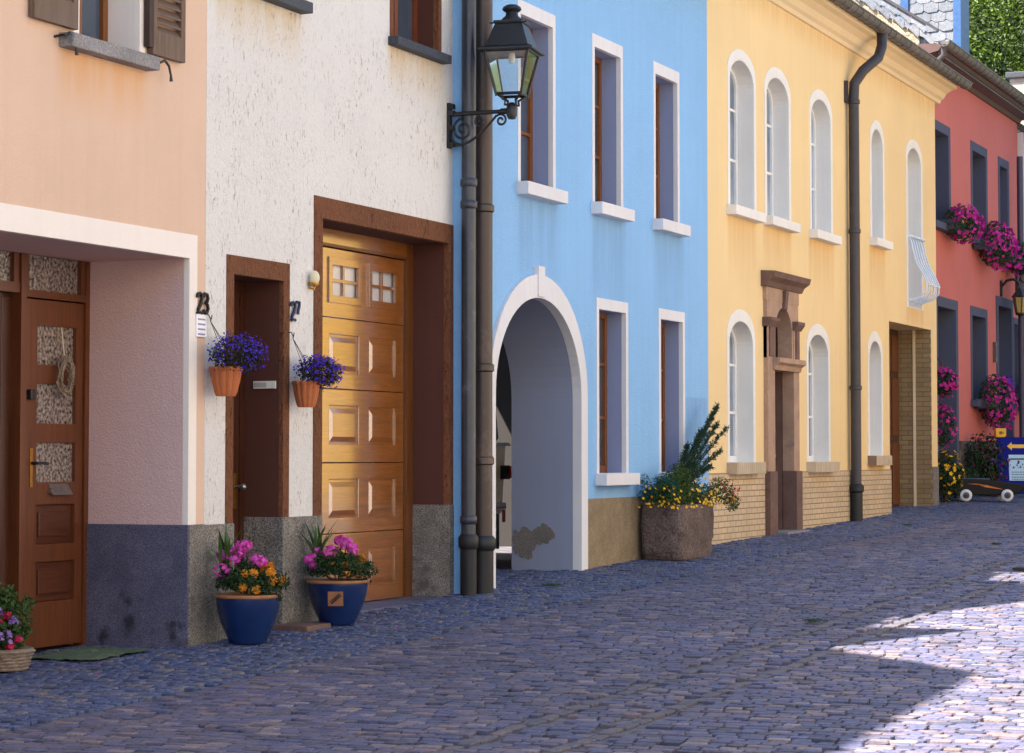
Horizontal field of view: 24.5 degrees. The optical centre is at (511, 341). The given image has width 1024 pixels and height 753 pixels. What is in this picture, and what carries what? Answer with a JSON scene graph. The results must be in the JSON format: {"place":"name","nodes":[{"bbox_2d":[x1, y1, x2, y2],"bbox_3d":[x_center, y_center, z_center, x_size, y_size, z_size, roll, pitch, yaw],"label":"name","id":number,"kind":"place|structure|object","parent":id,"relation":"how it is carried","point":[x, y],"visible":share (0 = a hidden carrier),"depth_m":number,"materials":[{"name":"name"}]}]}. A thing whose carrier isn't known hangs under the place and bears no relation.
{"place":"outdoors","nodes":[
{"label":"outdoors","id":0,"kind":"place"},
{"bbox_2d":[496,417,511,548],"bbox_3d":[-1.824,1.255,24.467,3.420,2.029,1.650,-1,-3,23],"label":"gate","id":1,"kind":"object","parent":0,"point":[503,471],"visible":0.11,"depth_m":24.38,"materials":[{"name":"beige paint"}]},
{"bbox_2d":[0,506,1023,752],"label":"road","id":2,"kind":"structure","parent":0,"point":[950,670],"depth_m":13.93,"materials":[{"name":"grey stone"}]},
{"bbox_2d":[802,618,827,621],"bbox_3d":[2.208,2.031,17.231,0.165,0.037,0.140,2,-3,-37],"label":"weed","id":3,"kind":"object","parent":2,"relation":"on","point":[813,619],"visible":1,"depth_m":17.22,"materials":[{"name":"green plant"}]},
{"bbox_2d":[1012,566,1023,571],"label":"drain cover","id":4,"kind":"object","parent":2,"relation":"on","point":[1019,568],"visible":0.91,"depth_m":21.90,"materials":[{"name":"metal"}]},
{"bbox_2d":[0,494,1023,732],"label":"pavement","id":5,"kind":"structure","parent":0,"point":[42,690],"depth_m":16.97,"materials":[{"name":"grey stone"}]},
{"bbox_2d":[0,581,35,671],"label":"flower basket","id":6,"kind":"object","parent":5,"relation":"on","point":[14,656],"visible":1,"depth_m":14.51,"materials":[{"name":"wicker"}]},
{"bbox_2d":[32,647,148,659],"bbox_3d":[-2.766,2.039,15.447,0.535,0.030,0.738,-1,-3,23],"label":"doormat","id":7,"kind":"object","parent":5,"relation":"on","point":[86,653],"visible":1,"depth_m":15.42,"materials":[{"name":"green fabric"}]},
{"bbox_2d":[207,525,291,643],"bbox_3d":[-1.778,1.649,16.177,0.572,0.827,0.532,2,-3,-31],"label":"potted plant","id":8,"kind":"object","parent":5,"relation":"on","point":[247,617],"visible":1,"depth_m":16.05,"materials":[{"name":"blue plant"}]},
{"bbox_2d":[297,518,377,624],"bbox_3d":[-1.286,1.683,17.509,0.641,0.809,0.524,-1,-3,23],"label":"potted plant","id":9,"kind":"object","parent":5,"relation":"on","point":[337,601],"visible":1,"depth_m":17.36,"materials":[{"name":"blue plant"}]},
{"bbox_2d":[636,402,740,560],"bbox_3d":[1.985,1.425,24.735,0.770,1.654,2.387,-1,-3,23],"label":"stone trough","id":10,"kind":"object","parent":5,"relation":"on","point":[680,530],"visible":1,"depth_m":24.02,"materials":[{"name":"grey stone"}]},
{"bbox_2d":[938,450,964,501],"bbox_3d":[6.960,2.158,37.960,0.651,0.898,0.640,-1,-3,23],"label":"shrub","id":11,"kind":"object","parent":5,"relation":"on","point":[947,463],"visible":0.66,"depth_m":37.86,"materials":[{"name":"yellow plant"}]},
{"bbox_2d":[953,466,979,497],"bbox_3d":[7.409,2.329,38.716,0.606,0.588,0.604,-1,-3,23],"label":"shrub","id":12,"kind":"object","parent":5,"relation":"on","point":[973,473],"visible":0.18,"depth_m":38.64,"materials":[{"name":"green plant"}]},
{"bbox_2d":[946,467,1023,500],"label":"toy car","id":13,"kind":"object","parent":5,"relation":"on","point":[1004,491],"visible":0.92,"depth_m":38.09,"materials":[{"name":"black paint"}]},
{"bbox_2d":[964,431,1010,495],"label":"shrub","id":14,"kind":"object","parent":5,"relation":"on","point":[994,453],"visible":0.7,"depth_m":40.14,"materials":[{"name":"green plant"}]},
{"bbox_2d":[981,440,997,496],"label":"shrub","id":15,"kind":"object","parent":5,"relation":"on","point":[989,463],"visible":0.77,"depth_m":40.26,"materials":[{"name":"green plant"}]},
{"bbox_2d":[996,437,1023,493],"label":"notice board","id":16,"kind":"object","parent":5,"relation":"on","point":[1013,451],"visible":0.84,"depth_m":40.20,"materials":[{"name":"blue metal"}]},
{"bbox_2d":[994,428,1005,436],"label":"yellow box","id":17,"kind":"object","parent":16,"relation":"on","point":[999,432],"visible":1,"depth_m":40.26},
{"bbox_2d":[25,499,1019,752],"bbox_3d":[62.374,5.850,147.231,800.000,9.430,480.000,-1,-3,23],"label":"ground","id":18,"kind":"structure","parent":0,"point":[503,557],"depth_m":15.64,"materials":[{"name":"grey stone"}]},
{"bbox_2d":[0,0,206,647],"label":"row house","id":19,"kind":"structure","parent":18,"relation":"on","point":[102,216],"depth_m":16.01,"materials":[{"name":"orange paint"}]},
{"bbox_2d":[0,292,11,619],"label":"door","id":20,"kind":"structure","parent":19,"relation":"in","point":[5,299],"depth_m":15.58,"materials":[{"name":"brown wood"}]},
{"bbox_2d":[24,298,83,647],"bbox_3d":[-3.101,0.891,15.993,0.120,2.333,0.710,-1,-3,23],"label":"door","id":21,"kind":"structure","parent":19,"relation":"in","point":[54,421],"depth_m":16.02,"materials":[{"name":"brown wood"}]},
{"bbox_2d":[56,327,74,396],"bbox_3d":[-3.035,0.141,16.075,0.055,0.477,0.182,-1,-3,23],"label":"cane wreath","id":22,"kind":"object","parent":21,"relation":"hanging from","point":[65,359],"visible":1,"depth_m":16.06,"materials":[{"name":"beige wicker"}]},
{"bbox_2d":[72,0,144,52],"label":"window","id":23,"kind":"structure","parent":19,"relation":"in","point":[118,22],"depth_m":15.63,"materials":[{"name":"white wood"}]},
{"bbox_2d":[195,314,206,336],"bbox_3d":[-2.137,-0.109,16.238,0.011,0.157,0.135,-1,-3,23],"label":"notice","id":24,"kind":"object","parent":19,"relation":"attached to","point":[200,324],"visible":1,"depth_m":16.22,"materials":[{"name":"white paper"}]},
{"bbox_2d":[196,291,209,314],"bbox_3d":[-2.126,-0.263,16.253,0.025,0.160,0.171,-1,-3,23],"label":"house number","id":25,"kind":"object","parent":19,"relation":"attached to","point":[202,297],"visible":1,"depth_m":16.24,"materials":[{"name":"black metal"}]},
{"bbox_2d":[204,0,453,642],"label":"row house","id":26,"kind":"structure","parent":18,"relation":"on","point":[329,156],"depth_m":18.39,"materials":[{"name":"white paint"}]},
{"bbox_2d":[206,314,268,395],"bbox_3d":[-1.902,0.097,16.332,0.374,0.564,0.629,-1,-3,23],"label":"hanging planter","id":27,"kind":"object","parent":26,"relation":"attached to","point":[225,377],"visible":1,"depth_m":16.21,"materials":[{"name":"ceramic"}]},
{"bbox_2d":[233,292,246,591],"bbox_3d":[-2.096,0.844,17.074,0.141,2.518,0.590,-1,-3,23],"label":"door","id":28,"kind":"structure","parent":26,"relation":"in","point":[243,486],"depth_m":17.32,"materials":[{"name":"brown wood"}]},
{"bbox_2d":[253,381,275,388],"bbox_3d":[-1.819,0.319,17.365,0.185,0.056,0.020,-1,-3,23],"label":"bell plate","id":29,"kind":"object","parent":26,"relation":"attached to","point":[264,384],"visible":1,"depth_m":17.36,"materials":[{"name":"white plastic"}]},
{"bbox_2d":[263,0,312,13],"bbox_3d":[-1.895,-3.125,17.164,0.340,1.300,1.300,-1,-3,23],"label":"window sill","id":30,"kind":"structure","parent":26,"relation":"in","point":[298,6],"depth_m":17.46,"materials":[{"name":"grey stone"}]},
{"bbox_2d":[290,301,300,321],"bbox_3d":[-1.604,-0.225,17.486,0.025,0.159,0.150,-1,-3,23],"label":"house number","id":31,"kind":"object","parent":26,"relation":"attached to","point":[295,307],"visible":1,"depth_m":17.47,"materials":[{"name":"metal"}]},
{"bbox_2d":[308,270,319,289],"bbox_3d":[-1.484,-0.458,17.720,0.087,0.148,0.078,-1,-3,23],"label":"alarm lamp","id":32,"kind":"object","parent":26,"relation":"attached to","point":[314,277],"visible":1,"depth_m":17.69,"materials":[{"name":"beige plastic"}]},
{"bbox_2d":[288,332,344,406],"bbox_3d":[-1.430,0.210,17.454,0.366,0.555,0.515,-1,-3,23],"label":"hanging planter","id":33,"kind":"object","parent":26,"relation":"attached to","point":[306,392],"visible":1,"depth_m":17.32,"materials":[{"name":"ceramic"}]},
{"bbox_2d":[322,247,403,601],"bbox_3d":[-1.358,0.688,19.041,0.064,2.845,2.161,-1,-3,23],"label":"garage door","id":34,"kind":"structure","parent":26,"relation":"in","point":[363,294],"depth_m":19.39,"materials":[{"name":"brown wood"}]},
{"bbox_2d":[388,0,451,64],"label":"window","id":35,"kind":"structure","parent":26,"relation":"in","point":[415,25],"depth_m":19.96,"materials":[{"name":"brown paint"}]},
{"bbox_2d":[447,4,545,148],"bbox_3d":[-0.172,-2.246,19.952,0.823,1.192,0.470,-1,-3,15],"label":"street lamp","id":36,"kind":"object","parent":26,"relation":"attached to","point":[510,39],"visible":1,"depth_m":19.87,"materials":[{"name":"black metal"}]},
{"bbox_2d":[0,506,1023,752],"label":"kerb course","id":37,"kind":"object","parent":18,"relation":"on","point":[606,734],"visible":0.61,"depth_m":14.00,"materials":[{"name":"grey stone"}]},
{"bbox_2d":[453,0,708,596],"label":"row house","id":38,"kind":"structure","parent":18,"relation":"on","point":[580,321],"depth_m":22.72,"materials":[{"name":"blue paint"}]},
{"bbox_2d":[516,0,567,204],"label":"window","id":39,"kind":"structure","parent":38,"relation":"in","point":[536,115],"depth_m":22.07,"materials":[{"name":"white wood"}]},
{"bbox_2d":[591,33,634,221],"bbox_3d":[0.882,-2.104,23.425,0.380,1.775,0.919,-1,-3,23],"label":"window","id":40,"kind":"structure","parent":38,"relation":"in","point":[607,56],"depth_m":23.75,"materials":[{"name":"white wood"}]},
{"bbox_2d":[595,297,639,485],"bbox_3d":[0.929,0.506,23.412,0.380,1.830,0.950,-1,-3,23],"label":"window","id":41,"kind":"structure","parent":38,"relation":"in","point":[612,432],"depth_m":23.75,"materials":[{"name":"white paint"}]},
{"bbox_2d":[652,61,690,236],"bbox_3d":[1.570,-2.026,25.050,0.380,1.775,0.892,-1,-3,23],"label":"window","id":42,"kind":"structure","parent":38,"relation":"in","point":[666,125],"depth_m":25.37,"materials":[{"name":"white wood"}]},
{"bbox_2d":[658,308,695,481],"bbox_3d":[1.630,0.586,25.064,0.380,1.830,0.902,-1,-3,23],"label":"window","id":43,"kind":"structure","parent":38,"relation":"in","point":[671,324],"depth_m":25.40,"materials":[{"name":"white paint"}]},
{"bbox_2d":[707,0,972,544],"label":"row house","id":44,"kind":"structure","parent":18,"relation":"on","point":[823,285],"depth_m":31.07,"materials":[{"name":"yellow paint"}]},
{"bbox_2d":[727,49,765,222],"bbox_3d":[2.641,-2.438,27.858,0.380,2.000,1.190,-1,-3,23],"label":"window","id":45,"kind":"structure","parent":44,"relation":"in","point":[741,79],"depth_m":28.28,"materials":[{"name":"white paint"}]},
{"bbox_2d":[727,309,765,473],"bbox_3d":[2.618,0.588,27.645,0.390,1.925,1.130,-1,-3,23],"label":"window","id":46,"kind":"structure","parent":44,"relation":"in","point":[741,403],"depth_m":28.06,"materials":[{"name":"white paint"}]},
{"bbox_2d":[764,67,800,232],"bbox_3d":[3.216,-2.382,29.215,0.380,2.000,1.200,-1,-3,23],"label":"window","id":47,"kind":"structure","parent":44,"relation":"in","point":[777,99],"depth_m":29.64,"materials":[{"name":"white paint"}]},
{"bbox_2d":[806,324,839,472],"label":"window","id":48,"kind":"structure","parent":44,"relation":"in","point":[817,343],"depth_m":31.14,"materials":[{"name":"white paint"}]},
{"bbox_2d":[809,89,841,244],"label":"window","id":49,"kind":"structure","parent":44,"relation":"in","point":[820,112],"depth_m":31.47,"materials":[{"name":"white paint"}]},
{"bbox_2d":[867,331,891,464],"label":"window","id":50,"kind":"structure","parent":44,"relation":"in","point":[876,456],"depth_m":33.75,"materials":[{"name":"white paint"}]},
{"bbox_2d":[869,120,892,249],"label":"window","id":51,"kind":"structure","parent":44,"relation":"in","point":[877,185],"depth_m":34.07,"materials":[{"name":"white paint"}]},
{"bbox_2d":[905,139,940,310],"bbox_3d":[6.118,-1.768,35.816,0.562,2.590,1.060,-1,-3,23],"label":"window","id":52,"kind":"structure","parent":44,"relation":"in","point":[915,270],"depth_m":36.23,"materials":[{"name":"white paint"}]},
{"bbox_2d":[853,0,1023,498],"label":"row house","id":53,"kind":"structure","parent":18,"relation":"on","point":[976,123],"depth_m":41.00,"materials":[{"name":"paint"}]},
{"bbox_2d":[935,119,952,234],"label":"window","id":54,"kind":"structure","parent":53,"relation":"in","point":[942,132],"depth_m":39.71,"materials":[{"name":"stone"}]},
{"bbox_2d":[937,401,957,447],"bbox_3d":[6.845,1.304,37.523,0.498,0.802,0.431,1,-3,-17],"label":"hanging basket","id":55,"kind":"object","parent":53,"relation":"hanging from","point":[945,428],"visible":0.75,"depth_m":37.44,"materials":[{"name":"plant"}]},
{"bbox_2d":[937,358,959,399],"bbox_3d":[6.879,0.582,37.601,0.506,0.712,0.506,1,-3,-22],"label":"hanging basket","id":56,"kind":"object","parent":53,"relation":"hanging from","point":[945,385],"visible":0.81,"depth_m":37.51,"materials":[{"name":"plant"}]},
{"bbox_2d":[940,202,985,244],"bbox_3d":[7.560,-1.960,39.478,0.633,0.720,1.640,-1,-3,23],"label":"flower box","id":57,"kind":"object","parent":53,"relation":"attached to","point":[957,227],"visible":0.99,"depth_m":39.13,"materials":[{"name":"plant"}]},
{"bbox_2d":[970,140,987,243],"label":"window","id":58,"kind":"structure","parent":53,"relation":"in","point":[978,154],"depth_m":42.51,"materials":[{"name":"stone"}]},
{"bbox_2d":[970,305,987,406],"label":"window","id":59,"kind":"structure","parent":53,"relation":"in","point":[978,316],"depth_m":42.26,"materials":[{"name":"stone"}]},
{"bbox_2d":[993,342,996,361],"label":"letter box","id":60,"kind":"object","parent":53,"relation":"attached to","point":[994,351],"visible":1,"depth_m":42.78,"materials":[{"name":"beige metal"}]},
{"bbox_2d":[975,374,1017,429],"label":"flower box","id":61,"kind":"object","parent":53,"relation":"attached to","point":[995,405],"visible":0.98,"depth_m":41.50,"materials":[{"name":"plant"}]},
{"bbox_2d":[973,220,1019,271],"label":"flower box","id":62,"kind":"object","parent":53,"relation":"attached to","point":[987,249],"visible":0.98,"depth_m":41.66,"materials":[{"name":"plant"}]},
{"bbox_2d":[998,156,1009,253],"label":"window","id":63,"kind":"structure","parent":53,"relation":"in","point":[1003,165],"depth_m":44.32,"materials":[{"name":"glass"}]},
{"bbox_2d":[1000,278,1023,317],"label":"wall lantern","id":64,"kind":"object","parent":53,"relation":"attached to","point":[1018,298],"depth_m":43.33,"materials":[{"name":"black metal"}]},
{"bbox_2d":[1007,239,1023,277],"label":"flower box","id":65,"kind":"object","parent":53,"relation":"attached to","point":[1014,266],"visible":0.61,"depth_m":43.62,"materials":[{"name":"plant"}]},
{"bbox_2d":[1013,317,1018,410],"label":"window","id":66,"kind":"structure","parent":53,"relation":"in","point":[1015,320],"depth_m":44.99,"materials":[{"name":"stone"}]},
{"bbox_2d":[1016,384,1018,399],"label":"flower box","id":67,"kind":"object","parent":53,"relation":"attached to","point":[1017,394],"visible":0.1,"depth_m":44.55,"materials":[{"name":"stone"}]},
{"bbox_2d":[1015,258,1023,290],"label":"wall bracket","id":68,"kind":"object","parent":53,"relation":"attached to","point":[1017,270],"depth_m":43.81,"materials":[{"name":"black metal"}]},
{"bbox_2d":[1005,71,1023,436],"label":"row house","id":69,"kind":"structure","parent":18,"relation":"on","point":[1016,79],"depth_m":44.21,"materials":[{"name":"white paint"}]},
{"bbox_2d":[541,583,559,585],"bbox_3d":[0.361,2.137,20.738,0.226,0.037,0.089,-3,-4,44],"label":"weed","id":70,"kind":"object","parent":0,"point":[547,584],"visible":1,"depth_m":20.75,"materials":[{"name":"green plant"}]},
{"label":"hill","id":71,"kind":"structure","parent":0,"visible":0},
{"bbox_2d":[969,0,1023,82],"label":"hillside wood","id":72,"kind":"object","parent":71,"relation":"on","point":[996,36],"visible":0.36,"depth_m":91.31,"materials":[{"name":"green plant"}]}
]}

